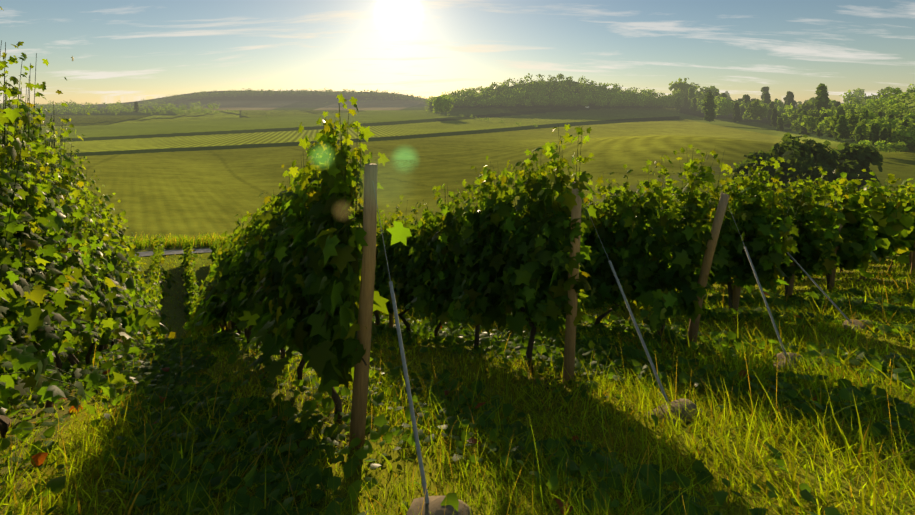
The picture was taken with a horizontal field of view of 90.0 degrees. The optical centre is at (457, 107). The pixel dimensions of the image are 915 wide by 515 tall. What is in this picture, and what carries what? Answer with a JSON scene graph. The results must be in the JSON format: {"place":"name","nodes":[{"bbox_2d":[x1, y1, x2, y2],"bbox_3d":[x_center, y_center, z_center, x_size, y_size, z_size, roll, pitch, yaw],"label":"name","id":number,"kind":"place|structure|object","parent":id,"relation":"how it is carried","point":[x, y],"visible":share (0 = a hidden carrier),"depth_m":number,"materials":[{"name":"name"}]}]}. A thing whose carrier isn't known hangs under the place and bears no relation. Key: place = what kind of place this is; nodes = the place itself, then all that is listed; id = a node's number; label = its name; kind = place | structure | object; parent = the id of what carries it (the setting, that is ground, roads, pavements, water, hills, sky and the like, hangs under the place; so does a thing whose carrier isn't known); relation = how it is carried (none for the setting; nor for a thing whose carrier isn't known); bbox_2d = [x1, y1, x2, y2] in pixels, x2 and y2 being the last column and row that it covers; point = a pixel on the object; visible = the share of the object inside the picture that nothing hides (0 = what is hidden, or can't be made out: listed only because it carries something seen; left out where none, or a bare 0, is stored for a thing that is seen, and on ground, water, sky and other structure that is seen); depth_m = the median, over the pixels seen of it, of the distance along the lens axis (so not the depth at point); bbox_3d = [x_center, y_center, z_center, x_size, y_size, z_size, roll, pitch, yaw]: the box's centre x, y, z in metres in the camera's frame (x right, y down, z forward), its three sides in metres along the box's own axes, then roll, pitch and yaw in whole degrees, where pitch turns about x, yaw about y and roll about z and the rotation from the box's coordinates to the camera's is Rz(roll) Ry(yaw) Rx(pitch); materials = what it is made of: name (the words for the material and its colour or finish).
{"place":"outdoors","nodes":[
{"label":"outdoors","id":0,"kind":"place"},
{"bbox_2d":[135,248,211,256],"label":"farm track path","id":1,"kind":"structure","parent":0,"point":[150,253],"depth_m":50.52,"materials":[{"name":"grey gravel"}]},
{"bbox_2d":[0,81,914,514],"bbox_3d":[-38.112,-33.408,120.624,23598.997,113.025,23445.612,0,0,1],"label":"ground","id":2,"kind":"structure","parent":0,"point":[190,175],"depth_m":120.45,"materials":[{"name":"green plant"}]},
{"bbox_2d":[0,7,914,416],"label":"vine leaves","id":3,"kind":"object","parent":2,"relation":"on","point":[262,281],"visible":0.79,"depth_m":5.93,"materials":[{"name":"green plant"}]},
{"bbox_2d":[0,232,914,514],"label":"grass","id":4,"kind":"structure","parent":2,"relation":"on","point":[638,506],"depth_m":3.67,"materials":[{"name":"green plant"}]},
{"bbox_2d":[0,40,914,449],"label":"wooden posts","id":5,"kind":"object","parent":2,"relation":"on","point":[366,312],"visible":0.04,"depth_m":4.88,"materials":[{"name":"brown wood"}]},
{"bbox_2d":[1,73,914,208],"bbox_3d":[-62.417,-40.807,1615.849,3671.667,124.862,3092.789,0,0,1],"label":"tree foliage","id":6,"kind":"object","parent":2,"relation":"on","point":[822,113],"visible":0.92,"depth_m":539.86,"materials":[{"name":"green plant"}]},
{"bbox_2d":[352,183,851,502],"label":"guy wires","id":7,"kind":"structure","parent":2,"relation":"on","point":[417,443],"depth_m":3.44,"materials":[{"name":"grey metal"}]},
{"bbox_2d":[406,319,877,514],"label":"rocks","id":8,"kind":"object","parent":2,"relation":"on","point":[434,506],"visible":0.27,"depth_m":3.84,"materials":[{"name":"grey stone"}]},
{"bbox_2d":[0,0,914,104],"label":"sky","id":9,"kind":"structure","parent":0,"point":[124,51],"materials":[{"name":"blue"}]}
]}

